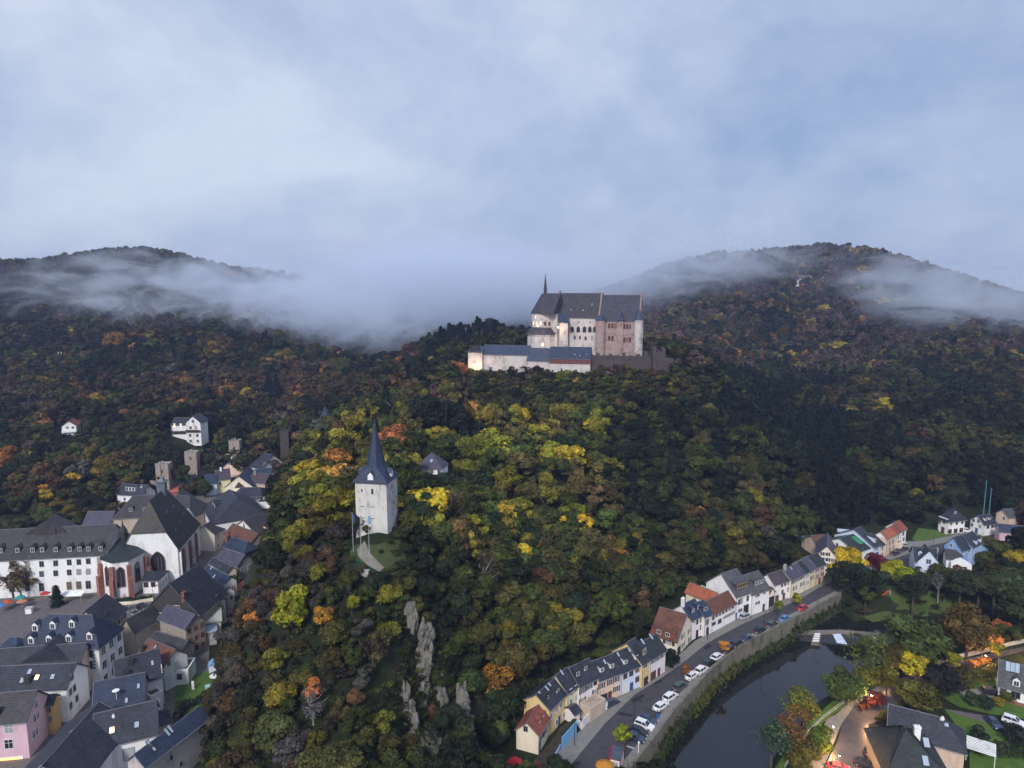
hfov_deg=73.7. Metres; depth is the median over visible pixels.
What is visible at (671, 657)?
bush
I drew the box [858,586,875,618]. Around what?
tree
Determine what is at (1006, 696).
bush
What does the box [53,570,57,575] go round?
window
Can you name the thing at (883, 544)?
house
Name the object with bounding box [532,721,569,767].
garden ground
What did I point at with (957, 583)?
broadleaf tree
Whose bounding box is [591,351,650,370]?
castle curtain wall
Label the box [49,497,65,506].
bush
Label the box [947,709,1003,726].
garden path
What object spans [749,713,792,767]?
broadleaf tree
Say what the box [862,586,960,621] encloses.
park grass
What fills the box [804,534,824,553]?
house
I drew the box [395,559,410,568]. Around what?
bush
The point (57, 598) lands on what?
fir tree
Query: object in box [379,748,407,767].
bush
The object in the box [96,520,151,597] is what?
chapel
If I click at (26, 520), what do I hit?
bush
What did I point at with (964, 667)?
hedge
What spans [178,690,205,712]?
hedge
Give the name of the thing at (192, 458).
wall tower
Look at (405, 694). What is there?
rock face
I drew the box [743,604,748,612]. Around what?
door
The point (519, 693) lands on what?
broadleaf tree
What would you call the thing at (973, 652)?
parapet wall
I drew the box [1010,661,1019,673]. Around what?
roof window
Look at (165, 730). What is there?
roof window
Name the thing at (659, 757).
bank shrubs
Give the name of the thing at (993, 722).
parked car
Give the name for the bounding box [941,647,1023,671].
road
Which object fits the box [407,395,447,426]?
broadleaf tree
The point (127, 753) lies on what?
window
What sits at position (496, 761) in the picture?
broadleaf tree
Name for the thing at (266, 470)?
house
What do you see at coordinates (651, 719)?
parked car
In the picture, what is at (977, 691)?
driveway
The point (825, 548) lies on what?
house
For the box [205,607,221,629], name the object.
shed
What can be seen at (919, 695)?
broadleaf tree
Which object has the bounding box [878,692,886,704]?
bush
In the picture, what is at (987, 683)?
lawn
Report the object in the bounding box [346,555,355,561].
bush
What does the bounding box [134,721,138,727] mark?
roof window
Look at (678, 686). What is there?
parked car
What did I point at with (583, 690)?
window
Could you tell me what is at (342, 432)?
broadleaf tree
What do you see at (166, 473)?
wall tower
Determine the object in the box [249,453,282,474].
house
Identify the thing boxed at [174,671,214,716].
lawn
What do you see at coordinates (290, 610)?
broadleaf tree
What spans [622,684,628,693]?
garage door
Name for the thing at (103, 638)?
hotel
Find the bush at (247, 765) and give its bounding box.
[241,763,260,767]
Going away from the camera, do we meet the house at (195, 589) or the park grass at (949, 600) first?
the house at (195, 589)
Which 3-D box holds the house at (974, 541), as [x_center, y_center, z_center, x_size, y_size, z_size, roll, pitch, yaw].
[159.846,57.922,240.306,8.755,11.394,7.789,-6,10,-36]
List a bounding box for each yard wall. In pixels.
[577,717,581,728]
[582,713,588,728]
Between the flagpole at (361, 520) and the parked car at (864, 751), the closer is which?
the parked car at (864, 751)
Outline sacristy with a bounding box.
[141,570,168,593]
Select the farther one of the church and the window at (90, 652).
the church
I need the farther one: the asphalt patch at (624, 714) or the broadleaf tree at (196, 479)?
the broadleaf tree at (196, 479)
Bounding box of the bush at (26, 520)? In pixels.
[19,516,34,526]
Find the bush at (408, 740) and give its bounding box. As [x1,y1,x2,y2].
[397,733,420,752]
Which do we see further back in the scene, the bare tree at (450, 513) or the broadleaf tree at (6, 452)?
the broadleaf tree at (6, 452)
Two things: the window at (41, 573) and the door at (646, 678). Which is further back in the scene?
the window at (41, 573)
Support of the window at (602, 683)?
in the house at (608, 669)
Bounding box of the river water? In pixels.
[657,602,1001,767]
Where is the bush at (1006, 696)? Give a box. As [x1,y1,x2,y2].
[998,690,1015,702]
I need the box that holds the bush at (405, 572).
[400,565,416,576]
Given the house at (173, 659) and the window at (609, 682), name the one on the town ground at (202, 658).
the house at (173, 659)
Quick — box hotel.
[23,614,124,688]
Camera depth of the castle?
389.69 m
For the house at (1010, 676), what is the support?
on the terrain at (382, 672)
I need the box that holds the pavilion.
[158,709,172,734]
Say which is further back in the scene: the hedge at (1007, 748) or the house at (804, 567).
the house at (804, 567)
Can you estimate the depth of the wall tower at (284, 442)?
342.45 m
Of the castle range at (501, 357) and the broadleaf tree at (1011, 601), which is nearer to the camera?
the broadleaf tree at (1011, 601)
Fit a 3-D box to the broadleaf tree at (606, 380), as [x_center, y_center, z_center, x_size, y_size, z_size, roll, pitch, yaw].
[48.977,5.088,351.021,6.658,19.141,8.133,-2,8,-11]
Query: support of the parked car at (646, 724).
on the street at (600, 744)
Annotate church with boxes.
[124,463,200,581]
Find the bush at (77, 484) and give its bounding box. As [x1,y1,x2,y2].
[72,482,82,487]
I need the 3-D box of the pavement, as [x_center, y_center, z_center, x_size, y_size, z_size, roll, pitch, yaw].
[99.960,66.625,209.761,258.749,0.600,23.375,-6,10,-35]
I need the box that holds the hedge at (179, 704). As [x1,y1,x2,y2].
[172,699,185,720]
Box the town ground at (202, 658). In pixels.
[0,493,221,767]
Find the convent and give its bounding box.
[0,514,128,597]
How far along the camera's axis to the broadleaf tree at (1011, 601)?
188.27 m
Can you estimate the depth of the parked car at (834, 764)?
135.60 m
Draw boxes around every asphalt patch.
[618,712,632,716]
[631,694,643,703]
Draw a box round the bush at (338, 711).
[330,698,350,720]
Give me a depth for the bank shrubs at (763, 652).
187.71 m
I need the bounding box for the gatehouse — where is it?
[468,346,484,373]
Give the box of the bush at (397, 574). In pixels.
[392,572,403,582]
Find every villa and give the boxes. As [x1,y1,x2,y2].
[170,413,208,445]
[937,507,967,533]
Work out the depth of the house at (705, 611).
188.19 m
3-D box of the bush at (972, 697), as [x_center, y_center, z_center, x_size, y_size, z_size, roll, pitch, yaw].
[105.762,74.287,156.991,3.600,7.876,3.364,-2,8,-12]
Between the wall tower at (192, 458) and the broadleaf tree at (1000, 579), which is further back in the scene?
the wall tower at (192, 458)
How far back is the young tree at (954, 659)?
168.90 m
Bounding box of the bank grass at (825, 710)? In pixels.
[775,676,881,767]
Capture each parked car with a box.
[126,605,137,612]
[136,602,146,610]
[606,697,619,708]
[627,730,646,743]
[628,724,649,737]
[634,716,654,731]
[637,713,657,725]
[652,700,668,712]
[662,691,678,702]
[672,680,687,692]
[685,670,698,680]
[694,665,708,675]
[701,657,715,667]
[710,652,723,661]
[722,645,735,653]
[730,638,743,646]
[739,612,751,619]
[740,634,753,641]
[753,625,766,633]
[765,620,777,627]
[778,615,790,621]
[797,604,808,610]
[826,760,849,767]
[853,756,873,767]
[862,746,867,754]
[890,550,900,555]
[979,686,997,695]
[983,715,1002,729]
[1001,712,1023,727]
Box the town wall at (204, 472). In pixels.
[150,468,222,485]
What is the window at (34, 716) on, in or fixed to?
in the house at (24, 731)
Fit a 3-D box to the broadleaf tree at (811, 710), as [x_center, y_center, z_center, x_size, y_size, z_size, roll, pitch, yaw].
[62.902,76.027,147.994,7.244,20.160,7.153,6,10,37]
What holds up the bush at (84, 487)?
on the terrain at (382, 672)
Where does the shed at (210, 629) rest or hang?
on the town ground at (202, 658)
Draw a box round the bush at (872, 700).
[864,691,881,706]
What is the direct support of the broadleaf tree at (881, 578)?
on the terrain at (382, 672)
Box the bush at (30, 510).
[26,502,40,513]
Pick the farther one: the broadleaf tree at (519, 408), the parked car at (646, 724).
the broadleaf tree at (519, 408)
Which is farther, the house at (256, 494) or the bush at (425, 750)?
the house at (256, 494)
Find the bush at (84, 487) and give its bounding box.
[81,483,89,491]
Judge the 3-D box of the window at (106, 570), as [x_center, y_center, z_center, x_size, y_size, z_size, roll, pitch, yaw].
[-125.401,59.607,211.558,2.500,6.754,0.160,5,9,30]
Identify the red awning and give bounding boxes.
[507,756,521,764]
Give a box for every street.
[28,496,206,763]
[574,535,993,767]
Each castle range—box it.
[483,345,530,372]
[526,348,549,374]
[549,346,591,374]
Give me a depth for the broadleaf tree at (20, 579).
209.26 m
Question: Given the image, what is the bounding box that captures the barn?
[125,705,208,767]
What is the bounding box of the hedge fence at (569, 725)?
[562,718,576,735]
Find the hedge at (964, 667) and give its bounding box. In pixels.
[950,663,972,674]
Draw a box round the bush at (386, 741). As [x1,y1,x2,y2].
[377,733,400,756]
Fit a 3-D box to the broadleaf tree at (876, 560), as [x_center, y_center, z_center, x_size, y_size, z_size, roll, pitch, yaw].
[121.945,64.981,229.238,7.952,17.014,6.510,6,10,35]
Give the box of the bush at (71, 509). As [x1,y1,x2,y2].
[59,504,81,517]
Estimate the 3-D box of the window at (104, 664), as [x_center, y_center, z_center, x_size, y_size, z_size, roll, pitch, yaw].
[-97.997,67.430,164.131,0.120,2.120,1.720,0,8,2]
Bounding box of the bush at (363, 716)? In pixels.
[349,704,370,728]
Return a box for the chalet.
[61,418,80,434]
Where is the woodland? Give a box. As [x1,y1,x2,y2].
[0,242,1023,767]
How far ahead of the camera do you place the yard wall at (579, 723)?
148.92 m
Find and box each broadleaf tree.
[0,445,16,466]
[0,561,30,597]
[6,564,37,598]
[90,457,128,482]
[101,332,124,346]
[191,476,204,485]
[195,479,212,497]
[206,340,225,354]
[251,709,299,753]
[261,644,290,669]
[264,428,278,447]
[270,583,308,637]
[274,348,296,367]
[289,727,311,749]
[294,737,367,767]
[303,438,319,457]
[313,606,333,623]
[328,428,360,443]
[346,594,360,614]
[358,630,393,662]
[369,421,384,432]
[378,423,407,446]
[399,745,430,767]
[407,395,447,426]
[425,400,468,429]
[426,735,487,767]
[449,360,467,375]
[451,435,482,460]
[453,765,478,767]
[466,428,512,465]
[481,662,515,692]
[484,686,519,719]
[485,746,516,767]
[488,378,496,388]
[493,465,522,489]
[496,681,528,721]
[510,442,535,474]
[511,404,531,415]
[517,760,537,767]
[556,370,571,381]
[601,376,612,386]
[612,545,629,553]
[636,761,649,767]
[645,758,670,767]
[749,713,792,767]
[771,703,813,746]
[778,684,818,718]
[785,737,823,767]
[789,686,821,727]
[806,725,833,754]
[819,664,869,705]
[824,568,852,590]
[827,558,850,570]
[831,560,877,596]
[834,545,868,565]
[842,630,887,667]
[852,664,881,688]
[865,552,888,571]
[867,570,891,592]
[877,633,910,668]
[879,663,899,691]
[880,559,906,579]
[880,641,915,669]
[883,613,956,662]
[891,567,916,581]
[893,678,942,711]
[895,574,930,617]
[898,651,928,680]
[921,662,969,697]
[938,601,1002,657]
[943,569,977,603]
[963,570,998,616]
[975,551,995,561]
[982,536,997,545]
[986,540,1014,557]
[988,571,1015,616]
[994,586,1023,619]
[999,566,1023,588]
[1002,549,1023,562]
[1013,561,1023,575]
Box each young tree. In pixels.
[612,723,632,748]
[681,664,689,680]
[716,641,729,653]
[773,600,783,616]
[792,592,803,605]
[940,651,963,666]
[989,642,1011,661]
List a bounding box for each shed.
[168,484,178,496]
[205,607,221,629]
[205,623,216,645]
[564,703,582,721]
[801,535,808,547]
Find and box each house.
[0,634,91,691]
[0,637,23,647]
[0,662,89,721]
[0,689,49,760]
[25,701,117,767]
[44,693,61,734]
[82,511,116,524]
[82,593,128,625]
[92,672,148,708]
[93,699,159,767]
[111,494,156,533]
[112,648,164,703]
[115,483,155,509]
[122,605,159,654]
[138,638,188,690]
[147,564,228,624]
[151,630,195,657]
[157,604,206,653]
[174,474,195,486]
[175,495,207,527]
[177,488,196,498]
[199,519,224,551]
[204,489,264,536]
[204,565,237,599]
[205,473,217,495]
[208,557,237,575]
[215,467,230,492]
[215,594,225,623]
[216,581,235,614]
[217,549,251,580]
[220,530,256,556]
[222,452,253,477]
[223,523,261,545]
[224,467,255,491]
[236,511,268,534]
[237,487,264,501]
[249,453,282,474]
[251,471,272,487]
[254,468,272,474]
[257,499,271,511]
[417,452,448,474]
[514,704,550,754]
[522,677,567,735]
[543,666,578,706]
[567,657,599,706]
[590,653,622,698]
[610,637,651,687]
[610,647,640,694]
[640,633,667,681]
[650,606,694,654]
[672,596,702,640]
[684,581,718,601]
[695,599,712,636]
[704,568,752,619]
[705,590,737,632]
[742,570,770,614]
[763,569,789,601]
[781,562,805,598]
[791,555,817,588]
[796,560,810,590]
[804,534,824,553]
[807,552,826,584]
[815,532,837,575]
[831,534,875,567]
[833,526,881,569]
[836,528,849,532]
[863,724,945,767]
[869,532,885,555]
[875,526,897,555]
[883,524,901,541]
[885,520,907,544]
[887,703,967,767]
[908,544,940,572]
[943,533,970,561]
[962,530,983,564]
[969,514,996,535]
[994,523,1022,540]
[995,507,1023,525]
[995,659,1023,706]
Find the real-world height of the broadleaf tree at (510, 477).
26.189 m
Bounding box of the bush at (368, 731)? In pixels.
[351,725,374,746]
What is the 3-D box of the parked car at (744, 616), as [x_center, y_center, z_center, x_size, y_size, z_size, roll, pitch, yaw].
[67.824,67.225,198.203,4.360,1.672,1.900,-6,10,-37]
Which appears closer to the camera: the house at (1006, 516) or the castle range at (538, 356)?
the house at (1006, 516)
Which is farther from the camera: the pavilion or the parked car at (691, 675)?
the parked car at (691, 675)
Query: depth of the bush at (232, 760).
119.20 m
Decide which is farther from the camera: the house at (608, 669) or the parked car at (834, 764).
the house at (608, 669)
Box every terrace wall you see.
[119,598,152,604]
[355,569,381,579]
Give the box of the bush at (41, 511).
[29,506,51,518]
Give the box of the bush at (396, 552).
[390,549,400,555]
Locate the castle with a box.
[527,273,643,355]
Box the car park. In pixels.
[865,719,886,758]
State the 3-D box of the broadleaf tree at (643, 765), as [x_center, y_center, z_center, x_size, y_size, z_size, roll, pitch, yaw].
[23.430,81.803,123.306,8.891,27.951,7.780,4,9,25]
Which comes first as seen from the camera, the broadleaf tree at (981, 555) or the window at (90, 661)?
the window at (90, 661)
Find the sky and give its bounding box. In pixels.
[0,0,1023,314]
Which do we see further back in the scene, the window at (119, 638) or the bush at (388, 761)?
the window at (119, 638)
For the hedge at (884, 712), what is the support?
on the terrain at (382, 672)
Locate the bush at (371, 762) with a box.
[366,759,385,767]
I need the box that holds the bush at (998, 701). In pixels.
[991,697,1005,706]
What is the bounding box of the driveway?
[960,689,996,697]
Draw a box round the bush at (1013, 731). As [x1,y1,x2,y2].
[1000,722,1023,745]
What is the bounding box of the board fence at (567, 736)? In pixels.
[562,721,576,749]
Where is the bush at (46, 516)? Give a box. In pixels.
[33,510,62,523]
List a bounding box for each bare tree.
[300,689,326,725]
[444,491,467,520]
[461,549,501,580]
[932,572,947,603]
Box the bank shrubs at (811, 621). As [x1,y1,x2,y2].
[792,599,845,640]
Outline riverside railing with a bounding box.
[785,685,877,766]
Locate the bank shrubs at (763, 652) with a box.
[736,633,794,672]
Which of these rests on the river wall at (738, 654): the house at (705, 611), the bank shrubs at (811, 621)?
the bank shrubs at (811, 621)
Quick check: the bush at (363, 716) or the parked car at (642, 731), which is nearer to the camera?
the bush at (363, 716)
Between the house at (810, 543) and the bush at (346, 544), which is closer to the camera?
the bush at (346, 544)
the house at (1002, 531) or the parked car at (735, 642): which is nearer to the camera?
the parked car at (735, 642)
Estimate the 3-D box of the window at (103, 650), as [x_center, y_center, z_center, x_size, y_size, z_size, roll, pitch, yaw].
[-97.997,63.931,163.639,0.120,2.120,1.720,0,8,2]
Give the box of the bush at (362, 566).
[354,563,366,572]
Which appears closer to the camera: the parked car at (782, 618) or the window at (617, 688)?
the window at (617, 688)
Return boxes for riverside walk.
[622,591,837,767]
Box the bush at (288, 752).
[271,734,308,767]
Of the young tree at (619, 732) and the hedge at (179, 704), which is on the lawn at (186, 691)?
the hedge at (179, 704)
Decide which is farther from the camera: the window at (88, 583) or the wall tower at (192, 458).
the wall tower at (192, 458)
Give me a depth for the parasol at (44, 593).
209.16 m
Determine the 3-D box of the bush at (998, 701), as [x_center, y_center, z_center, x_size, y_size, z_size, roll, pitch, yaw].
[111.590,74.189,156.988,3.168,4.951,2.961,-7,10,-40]
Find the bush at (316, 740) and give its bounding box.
[304,730,326,750]
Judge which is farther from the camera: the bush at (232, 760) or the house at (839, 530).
the house at (839, 530)
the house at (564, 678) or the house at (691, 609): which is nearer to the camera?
the house at (564, 678)
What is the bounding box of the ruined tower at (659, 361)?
[651,346,673,374]
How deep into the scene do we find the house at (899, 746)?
130.49 m
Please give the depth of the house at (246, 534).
243.15 m
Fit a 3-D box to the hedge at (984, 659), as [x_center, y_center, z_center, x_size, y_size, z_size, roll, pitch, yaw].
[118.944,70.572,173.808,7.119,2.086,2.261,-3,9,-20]
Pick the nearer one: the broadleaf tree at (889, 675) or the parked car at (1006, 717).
the parked car at (1006, 717)
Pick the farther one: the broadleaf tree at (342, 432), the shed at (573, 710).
the broadleaf tree at (342, 432)
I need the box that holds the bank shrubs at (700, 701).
[690,660,739,718]
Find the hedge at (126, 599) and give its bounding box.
[115,594,152,601]
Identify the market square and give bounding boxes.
[0,600,150,644]
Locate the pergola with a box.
[965,735,995,767]
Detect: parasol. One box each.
[2,600,12,605]
[14,595,25,599]
[16,599,26,607]
[39,591,49,599]
[595,759,614,767]
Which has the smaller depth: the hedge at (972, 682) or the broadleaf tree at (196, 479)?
the hedge at (972, 682)
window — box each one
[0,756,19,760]
[3,739,13,748]
[4,725,13,733]
[32,713,36,723]
[32,729,35,739]
[34,698,37,708]
[38,583,44,590]
[39,561,43,566]
[39,571,43,576]
[47,715,51,722]
[53,560,57,565]
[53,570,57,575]
[66,582,71,589]
[76,581,81,588]
[85,581,90,588]
[88,650,93,657]
[89,660,93,668]
[101,645,105,656]
[102,658,106,669]
[104,566,108,586]
[109,639,113,649]
[109,726,114,733]
[110,652,114,662]
[116,567,125,587]
[117,632,121,642]
[118,645,122,655]
[122,747,134,760]
[134,561,140,582]
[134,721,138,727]
[148,743,156,751]
[150,551,165,570]
[163,728,170,736]
[166,725,173,733]
[176,673,182,680]
[579,686,585,694]
[586,683,592,690]
[592,688,597,694]
[598,682,604,689]
[607,678,613,685]
[613,675,619,682]
[613,685,619,692]
[663,639,674,646]
[723,611,734,618]
[837,528,849,531]
[921,755,929,766]
[922,737,930,747]
[1005,661,1013,672]
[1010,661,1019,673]
[1011,691,1020,699]
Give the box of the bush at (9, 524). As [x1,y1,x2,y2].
[1,517,21,528]
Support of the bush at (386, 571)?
on the terrain at (382, 672)
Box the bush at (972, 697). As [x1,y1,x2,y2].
[965,691,981,706]
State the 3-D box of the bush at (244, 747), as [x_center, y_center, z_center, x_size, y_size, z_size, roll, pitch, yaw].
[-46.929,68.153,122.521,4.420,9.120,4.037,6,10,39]
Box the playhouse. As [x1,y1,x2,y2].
[208,658,215,672]
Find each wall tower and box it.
[155,461,173,489]
[184,449,200,475]
[228,438,241,455]
[280,429,289,457]
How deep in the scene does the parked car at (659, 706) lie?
154.86 m
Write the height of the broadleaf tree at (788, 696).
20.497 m
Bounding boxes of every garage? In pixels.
[580,693,605,721]
[895,541,902,548]
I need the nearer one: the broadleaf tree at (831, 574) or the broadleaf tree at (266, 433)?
the broadleaf tree at (831, 574)
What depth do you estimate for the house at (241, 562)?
221.69 m
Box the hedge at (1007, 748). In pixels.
[968,735,1023,758]
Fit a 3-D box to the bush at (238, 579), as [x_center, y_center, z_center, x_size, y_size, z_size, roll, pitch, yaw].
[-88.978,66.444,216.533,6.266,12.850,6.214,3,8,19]
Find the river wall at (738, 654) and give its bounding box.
[629,592,841,767]
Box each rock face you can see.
[399,679,420,737]
[404,598,418,634]
[415,617,435,676]
[417,673,430,707]
[432,673,448,709]
[456,680,476,734]
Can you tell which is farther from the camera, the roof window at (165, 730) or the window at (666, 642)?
the window at (666, 642)
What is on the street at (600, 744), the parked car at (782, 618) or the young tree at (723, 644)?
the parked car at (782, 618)
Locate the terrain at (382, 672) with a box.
[0,254,1023,767]
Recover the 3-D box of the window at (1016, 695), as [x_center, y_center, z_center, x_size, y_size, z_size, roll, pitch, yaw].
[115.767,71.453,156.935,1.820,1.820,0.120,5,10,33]
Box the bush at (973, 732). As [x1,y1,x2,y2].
[969,723,990,740]
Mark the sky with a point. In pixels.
(393, 157)
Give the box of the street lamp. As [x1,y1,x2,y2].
[574,718,582,744]
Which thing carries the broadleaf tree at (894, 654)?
on the terrain at (382, 672)
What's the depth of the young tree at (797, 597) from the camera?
203.09 m
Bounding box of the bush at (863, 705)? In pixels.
[854,700,871,711]
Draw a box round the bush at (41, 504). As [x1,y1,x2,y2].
[31,502,53,511]
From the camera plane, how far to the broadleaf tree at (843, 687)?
154.56 m
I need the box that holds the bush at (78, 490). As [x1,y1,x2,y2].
[71,487,88,496]
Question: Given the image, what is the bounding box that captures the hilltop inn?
[793,275,812,285]
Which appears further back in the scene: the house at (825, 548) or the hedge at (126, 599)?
the house at (825, 548)
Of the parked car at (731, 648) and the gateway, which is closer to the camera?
the parked car at (731, 648)
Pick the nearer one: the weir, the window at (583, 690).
the window at (583, 690)
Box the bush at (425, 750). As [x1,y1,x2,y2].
[420,746,434,761]
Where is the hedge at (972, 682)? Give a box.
[960,660,997,688]
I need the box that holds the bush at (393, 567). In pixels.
[389,564,397,571]
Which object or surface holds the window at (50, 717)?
in the house at (52, 705)
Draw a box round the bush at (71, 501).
[62,498,78,507]
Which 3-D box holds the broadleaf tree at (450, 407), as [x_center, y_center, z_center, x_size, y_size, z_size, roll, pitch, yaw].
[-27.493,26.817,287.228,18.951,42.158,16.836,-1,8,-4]
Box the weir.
[798,630,882,645]
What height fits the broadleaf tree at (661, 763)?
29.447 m
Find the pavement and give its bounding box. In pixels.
[560,532,979,763]
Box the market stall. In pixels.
[60,590,84,602]
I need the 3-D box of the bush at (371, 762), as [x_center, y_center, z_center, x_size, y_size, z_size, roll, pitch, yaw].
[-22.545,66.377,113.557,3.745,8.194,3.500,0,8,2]
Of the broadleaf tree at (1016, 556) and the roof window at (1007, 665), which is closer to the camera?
the roof window at (1007, 665)
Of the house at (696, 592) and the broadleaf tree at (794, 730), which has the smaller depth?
the broadleaf tree at (794, 730)
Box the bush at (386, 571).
[382,568,389,575]
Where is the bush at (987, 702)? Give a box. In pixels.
[977,694,994,710]
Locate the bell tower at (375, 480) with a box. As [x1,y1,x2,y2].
[352,418,399,537]
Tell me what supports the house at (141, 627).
on the town ground at (202, 658)
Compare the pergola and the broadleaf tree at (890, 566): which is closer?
the pergola
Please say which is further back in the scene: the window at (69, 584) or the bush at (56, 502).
the bush at (56, 502)
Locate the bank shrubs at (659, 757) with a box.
[650,752,662,764]
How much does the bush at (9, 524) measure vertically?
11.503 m
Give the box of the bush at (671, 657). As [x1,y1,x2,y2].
[665,648,680,667]
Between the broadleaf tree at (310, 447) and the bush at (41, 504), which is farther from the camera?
the bush at (41, 504)
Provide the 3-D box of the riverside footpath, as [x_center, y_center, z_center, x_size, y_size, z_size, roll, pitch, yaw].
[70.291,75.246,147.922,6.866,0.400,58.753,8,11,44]
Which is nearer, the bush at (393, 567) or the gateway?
the bush at (393, 567)
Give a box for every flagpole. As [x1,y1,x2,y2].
[352,513,354,551]
[360,516,362,554]
[368,516,370,554]
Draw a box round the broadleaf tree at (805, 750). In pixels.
[785,737,823,767]
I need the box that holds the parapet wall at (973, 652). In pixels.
[938,639,1023,663]
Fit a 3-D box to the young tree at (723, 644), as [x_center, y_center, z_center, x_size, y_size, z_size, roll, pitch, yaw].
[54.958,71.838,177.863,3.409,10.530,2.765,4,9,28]
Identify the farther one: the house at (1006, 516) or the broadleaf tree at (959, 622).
the house at (1006, 516)
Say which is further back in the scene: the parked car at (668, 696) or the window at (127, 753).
the parked car at (668, 696)
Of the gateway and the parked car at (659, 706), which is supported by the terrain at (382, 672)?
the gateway
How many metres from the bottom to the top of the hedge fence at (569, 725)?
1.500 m
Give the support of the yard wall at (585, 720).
on the pavement
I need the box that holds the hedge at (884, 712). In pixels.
[875,700,910,724]
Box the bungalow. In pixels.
[942,548,971,570]
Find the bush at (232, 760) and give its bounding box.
[212,749,245,767]
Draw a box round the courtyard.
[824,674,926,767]
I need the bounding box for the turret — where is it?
[320,407,329,416]
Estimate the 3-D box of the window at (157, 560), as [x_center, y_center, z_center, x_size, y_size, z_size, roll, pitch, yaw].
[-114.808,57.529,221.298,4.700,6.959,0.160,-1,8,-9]
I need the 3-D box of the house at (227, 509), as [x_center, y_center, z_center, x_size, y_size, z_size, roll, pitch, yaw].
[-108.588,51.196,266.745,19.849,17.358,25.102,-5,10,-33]
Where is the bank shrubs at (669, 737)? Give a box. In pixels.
[657,703,695,760]
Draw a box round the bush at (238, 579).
[231,576,241,582]
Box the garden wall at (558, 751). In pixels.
[549,744,560,766]
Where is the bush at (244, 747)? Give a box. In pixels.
[237,740,260,760]
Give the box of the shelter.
[237,581,243,595]
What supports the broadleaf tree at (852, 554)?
on the terrain at (382, 672)
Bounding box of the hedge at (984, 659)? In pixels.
[966,656,991,667]
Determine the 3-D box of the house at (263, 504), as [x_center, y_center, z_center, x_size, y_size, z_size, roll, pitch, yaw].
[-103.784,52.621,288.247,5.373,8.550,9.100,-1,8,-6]
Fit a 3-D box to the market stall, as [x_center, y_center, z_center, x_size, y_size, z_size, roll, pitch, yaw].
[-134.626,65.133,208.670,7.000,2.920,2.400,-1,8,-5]
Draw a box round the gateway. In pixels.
[768,586,775,606]
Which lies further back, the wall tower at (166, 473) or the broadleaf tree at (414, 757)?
the wall tower at (166, 473)
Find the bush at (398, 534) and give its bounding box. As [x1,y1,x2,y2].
[391,527,407,539]
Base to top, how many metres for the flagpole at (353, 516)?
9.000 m
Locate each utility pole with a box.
[983,480,988,514]
[988,488,993,513]
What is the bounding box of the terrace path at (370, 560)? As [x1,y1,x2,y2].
[357,541,383,570]
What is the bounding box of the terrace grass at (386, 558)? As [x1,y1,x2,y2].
[350,539,405,575]
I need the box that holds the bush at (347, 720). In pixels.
[337,712,359,735]
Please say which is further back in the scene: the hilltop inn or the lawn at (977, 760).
the hilltop inn
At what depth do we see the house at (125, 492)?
291.22 m
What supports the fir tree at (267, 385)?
on the terrain at (382, 672)
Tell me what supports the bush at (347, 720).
on the terrain at (382, 672)
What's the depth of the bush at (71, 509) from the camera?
276.93 m
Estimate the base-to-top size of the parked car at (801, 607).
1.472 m
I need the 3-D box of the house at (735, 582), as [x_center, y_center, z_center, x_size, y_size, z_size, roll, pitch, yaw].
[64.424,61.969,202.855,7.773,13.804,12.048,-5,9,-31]
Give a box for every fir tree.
[47,585,67,608]
[261,371,278,396]
[264,374,281,398]
[375,383,396,422]
[433,327,458,348]
[452,397,471,436]
[459,324,482,358]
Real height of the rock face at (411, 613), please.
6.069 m
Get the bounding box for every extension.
[148,687,163,709]
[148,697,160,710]
[176,657,195,684]
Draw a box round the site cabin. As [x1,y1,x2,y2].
[608,745,624,766]
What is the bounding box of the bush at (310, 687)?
[303,676,322,698]
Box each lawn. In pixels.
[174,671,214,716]
[912,528,985,543]
[938,689,1023,718]
[945,709,1023,767]
[967,677,996,688]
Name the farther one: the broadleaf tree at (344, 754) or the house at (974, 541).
the house at (974, 541)
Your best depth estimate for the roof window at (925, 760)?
127.56 m
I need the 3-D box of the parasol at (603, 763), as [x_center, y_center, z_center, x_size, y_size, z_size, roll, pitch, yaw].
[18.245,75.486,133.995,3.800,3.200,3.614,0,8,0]
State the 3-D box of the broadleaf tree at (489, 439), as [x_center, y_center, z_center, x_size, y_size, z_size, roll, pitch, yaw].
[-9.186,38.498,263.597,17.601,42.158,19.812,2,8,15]
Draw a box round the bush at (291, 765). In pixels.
[282,757,305,767]
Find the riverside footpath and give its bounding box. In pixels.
[804,685,885,767]
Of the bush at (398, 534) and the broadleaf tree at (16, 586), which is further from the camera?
the broadleaf tree at (16, 586)
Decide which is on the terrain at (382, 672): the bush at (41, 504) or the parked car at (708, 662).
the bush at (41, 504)
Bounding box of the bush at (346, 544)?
[341,539,354,549]
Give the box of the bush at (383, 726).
[368,709,395,735]
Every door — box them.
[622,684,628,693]
[644,676,647,685]
[651,670,655,680]
[677,645,680,654]
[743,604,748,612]

